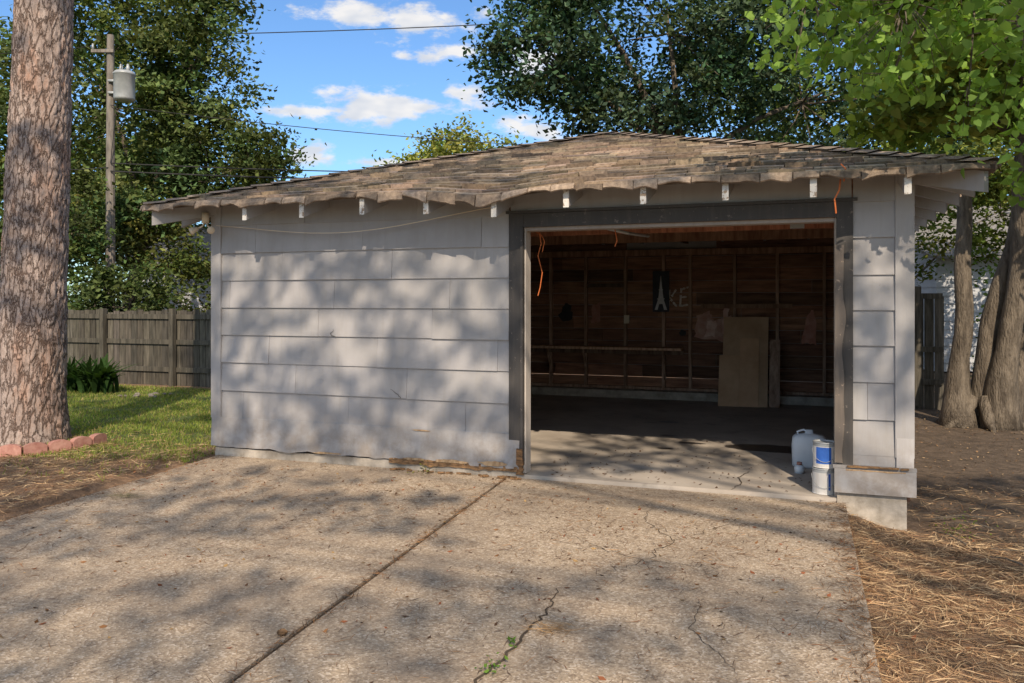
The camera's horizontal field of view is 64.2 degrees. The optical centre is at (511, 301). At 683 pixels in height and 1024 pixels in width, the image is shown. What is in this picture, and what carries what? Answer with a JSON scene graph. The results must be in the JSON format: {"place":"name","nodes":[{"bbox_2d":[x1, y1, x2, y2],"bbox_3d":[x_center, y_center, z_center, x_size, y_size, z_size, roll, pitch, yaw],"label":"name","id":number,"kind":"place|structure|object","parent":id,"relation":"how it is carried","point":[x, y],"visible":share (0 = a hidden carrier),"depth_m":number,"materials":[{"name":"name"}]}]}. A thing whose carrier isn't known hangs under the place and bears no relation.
{"place":"outdoors","nodes":[
{"label":"outdoors","id":0,"kind":"place"},
{"bbox_2d":[1,384,216,480],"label":"lawn grass","id":1,"kind":"structure","parent":0,"point":[131,427],"depth_m":10.35,"materials":[{"name":"green plant"}]},
{"bbox_2d":[0,455,881,682],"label":"concrete driveway","id":2,"kind":"structure","parent":0,"point":[137,648],"depth_m":4.33,"materials":[{"name":"beige concrete"}]},
{"bbox_2d":[103,491,153,498],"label":"needle clump","id":3,"kind":"object","parent":2,"relation":"on","point":[127,494],"visible":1,"depth_m":6.25,"materials":[{"name":"beige plant"}]},
{"bbox_2d":[277,628,287,635],"bbox_3d":[-1.030,1.484,3.660,0.049,0.035,0.031,0,0,0],"label":"pine cone","id":4,"kind":"object","parent":2,"relation":"on","point":[282,632],"visible":1,"depth_m":3.65,"materials":[{"name":"brown wood"}]},
{"bbox_2d":[407,460,433,473],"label":"weed","id":5,"kind":"object","parent":2,"relation":"on","point":[421,468],"visible":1,"depth_m":7.10,"materials":[{"name":"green plant"}]},
{"bbox_2d":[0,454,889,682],"bbox_3d":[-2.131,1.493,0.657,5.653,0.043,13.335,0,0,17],"label":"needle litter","id":6,"kind":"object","parent":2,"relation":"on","point":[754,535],"visible":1,"depth_m":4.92,"materials":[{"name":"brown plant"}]},
{"bbox_2d":[474,652,508,674],"bbox_3d":[-0.066,1.463,3.308,0.146,0.066,0.112,0,0,-26],"label":"weed","id":7,"kind":"object","parent":2,"relation":"on","point":[487,670],"visible":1,"depth_m":3.31,"materials":[{"name":"green plant"}]},
{"bbox_2d":[507,636,515,646],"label":"weed","id":8,"kind":"object","parent":2,"relation":"on","point":[512,640],"visible":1,"depth_m":3.56,"materials":[{"name":"green plant"}]},
{"bbox_2d":[521,618,588,639],"bbox_3d":[0.180,1.485,3.735,0.295,0.051,0.305,0,0,-43],"label":"needle clump","id":9,"kind":"object","parent":2,"relation":"on","point":[546,628],"visible":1,"depth_m":3.71,"materials":[{"name":"brown plant"}]},
{"bbox_2d":[473,504,814,682],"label":"driveway cracks","id":10,"kind":"object","parent":2,"relation":"on","point":[508,650],"visible":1,"depth_m":3.80,"materials":[{"name":"black concrete"}]},
{"bbox_2d":[0,0,1014,301],"label":"sky","id":11,"kind":"structure","parent":0,"point":[387,82],"materials":[{"name":"blue"}]},
{"bbox_2d":[0,303,1023,682],"bbox_3d":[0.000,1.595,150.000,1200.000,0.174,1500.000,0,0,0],"label":"ground","id":12,"kind":"structure","parent":0,"point":[998,451],"depth_m":6.62,"materials":[{"name":"soil"}]},
{"bbox_2d":[0,0,73,446],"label":"pine tree","id":13,"kind":"object","parent":12,"relation":"on","point":[34,256],"visible":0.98,"depth_m":8.72,"materials":[{"name":"brown plant"}]},
{"bbox_2d":[0,433,106,456],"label":"brick edging","id":14,"kind":"object","parent":12,"relation":"on","point":[39,447],"visible":0.92,"depth_m":8.27,"materials":[{"name":"brick"}]},
{"bbox_2d":[66,355,98,391],"bbox_3d":[-7.397,1.220,13.913,1.292,0.600,1.602,0,0,0],"label":"aspidistra plant","id":15,"kind":"object","parent":12,"relation":"on","point":[72,386],"visible":0.4,"depth_m":13.66,"materials":[{"name":"green plant"}]},
{"bbox_2d":[67,353,139,393],"bbox_3d":[-6.809,1.189,13.410,1.180,0.644,1.349,0,0,38],"label":"aspidistra plant","id":16,"kind":"object","parent":12,"relation":"on","point":[102,376],"visible":0.94,"depth_m":13.40,"materials":[{"name":"green plant"}]},
{"bbox_2d":[0,157,210,311],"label":"hedge shrub","id":17,"kind":"object","parent":12,"relation":"on","point":[101,278],"visible":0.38,"depth_m":17.24,"materials":[{"name":"green plant"}]},
{"bbox_2d":[0,427,215,518],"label":"pine straw","id":18,"kind":"object","parent":12,"relation":"on","point":[46,466],"visible":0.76,"depth_m":7.43,"materials":[{"name":"brown plant"}]},
{"bbox_2d":[91,34,135,310],"bbox_3d":[-8.943,-2.100,18.300,0.985,7.800,0.480,0,0,0],"label":"utility pole","id":19,"kind":"object","parent":12,"relation":"on","point":[120,84],"visible":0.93,"depth_m":18.32,"materials":[{"name":"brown wood"}]},
{"bbox_2d":[0,5,1014,178],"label":"power lines","id":20,"kind":"object","parent":19,"relation":"attached to","point":[274,124],"visible":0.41,"depth_m":18.47,"materials":[{"name":"black rubber"}]},
{"bbox_2d":[67,308,210,386],"bbox_3d":[-5.418,0.865,14.504,8.940,1.470,0.148,0,0,20],"label":"wooden fence","id":21,"kind":"object","parent":12,"relation":"on","point":[171,347],"visible":0.24,"depth_m":15.02,"materials":[{"name":"brown wood"}]},
{"bbox_2d":[70,168,210,311],"bbox_3d":[-9.061,-0.809,19.798,5.941,5.023,2.920,0,0,0],"label":"hedge shrub","id":22,"kind":"object","parent":12,"relation":"on","point":[191,267],"visible":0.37,"depth_m":19.32,"materials":[{"name":"green plant"}]},
{"bbox_2d":[117,392,172,396],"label":"garden rocks","id":23,"kind":"object","parent":12,"relation":"on","point":[149,394],"visible":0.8,"depth_m":13.05,"materials":[{"name":"grey stone"}]},
{"bbox_2d":[0,21,301,288],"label":"oak tree","id":24,"kind":"object","parent":12,"relation":"on","point":[4,138],"visible":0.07,"depth_m":26.30,"materials":[{"name":"green plant"}]},
{"bbox_2d":[0,0,326,309],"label":"oak tree","id":25,"kind":"object","parent":12,"relation":"on","point":[163,81],"visible":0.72,"depth_m":20.48,"materials":[{"name":"green plant"}]},
{"bbox_2d":[141,265,210,310],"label":"walls","id":26,"kind":"structure","parent":12,"relation":"on","point":[197,302],"depth_m":23.99,"materials":[{"name":"grey paint"}]},
{"bbox_2d":[117,226,210,264],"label":"roof","id":27,"kind":"structure","parent":26,"relation":"on","point":[207,237],"depth_m":25.43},
{"bbox_2d":[361,110,527,168],"bbox_3d":[-1.843,-3.748,40.130,11.142,11.074,6.266,0,0,-11],"label":"hackberry tree","id":28,"kind":"object","parent":12,"relation":"on","point":[442,148],"visible":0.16,"depth_m":39.19,"materials":[{"name":"green plant"}]},
{"bbox_2d":[0,384,1023,682],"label":"fallen leaves","id":29,"kind":"object","parent":12,"relation":"on","point":[540,532],"depth_m":5.69,"materials":[{"name":"brown plant"}]},
{"bbox_2d":[67,194,1008,309],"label":"distant trees","id":30,"kind":"object","parent":12,"relation":"on","point":[69,268],"visible":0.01,"depth_m":49.44,"materials":[{"name":"green plant"}]},
{"bbox_2d":[140,131,1007,530],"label":"detached garage","id":31,"kind":"structure","parent":12,"relation":"on","point":[436,313],"depth_m":7.46,"materials":[{"name":"wood"}]},
{"bbox_2d":[656,421,791,452],"bbox_3d":[2.353,1.466,8.924,1.513,0.001,1.939,0,0,11],"label":"floor stain","id":32,"kind":"object","parent":31,"relation":"on","point":[767,448],"visible":0.94,"depth_m":8.19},
{"bbox_2d":[718,317,768,406],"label":"leaning cardboard sheets","id":33,"kind":"object","parent":31,"relation":"on","point":[743,370],"visible":1,"depth_m":11.53,"materials":[{"name":"brown cardboard"}]},
{"bbox_2d":[794,462,804,473],"bbox_3d":[2.459,1.421,6.986,0.084,0.093,0.084,0,0,20],"label":"plastic bottle","id":34,"kind":"object","parent":31,"relation":"on","point":[799,467],"visible":1,"depth_m":6.96,"materials":[{"name":"white plastic"}]},
{"bbox_2d":[792,429,825,468],"bbox_3d":[2.636,1.299,7.241,0.294,0.338,0.192,0,0,20],"label":"plastic jug","id":35,"kind":"object","parent":31,"relation":"on","point":[802,447],"visible":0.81,"depth_m":7.17,"materials":[{"name":"white plastic"}]},
{"bbox_2d":[811,466,833,494],"bbox_3d":[2.392,1.371,6.264,0.182,0.197,0.178,0,0,20],"label":"paint can","id":36,"kind":"object","parent":31,"relation":"on","point":[822,481],"visible":0.73,"depth_m":6.19,"materials":[{"name":"metal"}]},
{"bbox_2d":[812,439,833,468],"bbox_3d":[2.396,1.171,6.261,0.182,0.197,0.178,0,0,20],"label":"paint can","id":37,"kind":"object","parent":36,"relation":"on","point":[823,453],"visible":0.88,"depth_m":6.19,"materials":[{"name":"metal"}]},
{"bbox_2d":[446,0,1010,156],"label":"elm tree","id":38,"kind":"object","parent":12,"relation":"on","point":[716,67],"visible":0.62,"depth_m":18.42,"materials":[{"name":"green plant"}]},
{"bbox_2d":[697,24,1013,292],"bbox_3d":[13.012,-3.711,25.963,16.745,10.949,8.368,0,0,0],"label":"elm tree","id":39,"kind":"object","parent":12,"relation":"on","point":[823,124],"visible":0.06,"depth_m":25.22,"materials":[{"name":"green plant"}]},
{"bbox_2d":[744,0,1023,431],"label":"tallow tree","id":40,"kind":"object","parent":12,"relation":"on","point":[980,43],"visible":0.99,"depth_m":8.93,"materials":[{"name":"green plant"}]},
{"bbox_2d":[817,249,999,370],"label":"walls","id":41,"kind":"structure","parent":12,"relation":"on","point":[944,284],"depth_m":17.49,"materials":[{"name":"white paint"}]},
{"bbox_2d":[915,206,1010,257],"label":"roof","id":42,"kind":"structure","parent":41,"relation":"on","point":[948,252],"depth_m":18.73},
{"bbox_2d":[915,286,943,409],"bbox_3d":[6.128,0.732,12.602,0.983,1.924,0.148,0,0,20],"label":"wooden fence","id":43,"kind":"object","parent":12,"relation":"on","point":[929,349],"visible":0.41,"depth_m":12.52,"materials":[{"name":"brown wood"}]},
{"bbox_2d":[847,484,1023,682],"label":"pine straw","id":44,"kind":"object","parent":12,"relation":"on","point":[946,640],"visible":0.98,"depth_m":4.46,"materials":[{"name":"brown plant"}]},
{"bbox_2d":[861,133,1014,286],"bbox_3d":[8.716,-0.936,15.750,4.785,5.289,3.112,0,0,0],"label":"vine shrub","id":45,"kind":"object","parent":12,"relation":"on","point":[980,238],"visible":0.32,"depth_m":15.52,"materials":[{"name":"green plant"}]},
{"bbox_2d":[929,508,998,539],"bbox_3d":[3.140,1.536,5.711,0.349,0.228,0.347,0,0,-32],"label":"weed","id":46,"kind":"object","parent":12,"relation":"on","point":[960,525],"visible":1,"depth_m":5.69,"materials":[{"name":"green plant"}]},
{"bbox_2d":[970,272,991,377],"bbox_3d":[11.457,0.072,14.642,7.392,3.510,3.269,0,0,0],"label":"hedge shrub","id":47,"kind":"object","parent":12,"relation":"on","point":[982,306],"visible":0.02,"depth_m":14.93,"materials":[{"name":"green plant"}]},
{"bbox_2d":[769,340,779,407],"bbox_3d":[3.676,1.006,11.425,0.140,0.920,0.320,0,0,20],"label":"leaning wood plank","id":48,"kind":"object","parent":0,"point":[774,384],"visible":1,"depth_m":11.41,"materials":[{"name":"brown wood"}]}
]}

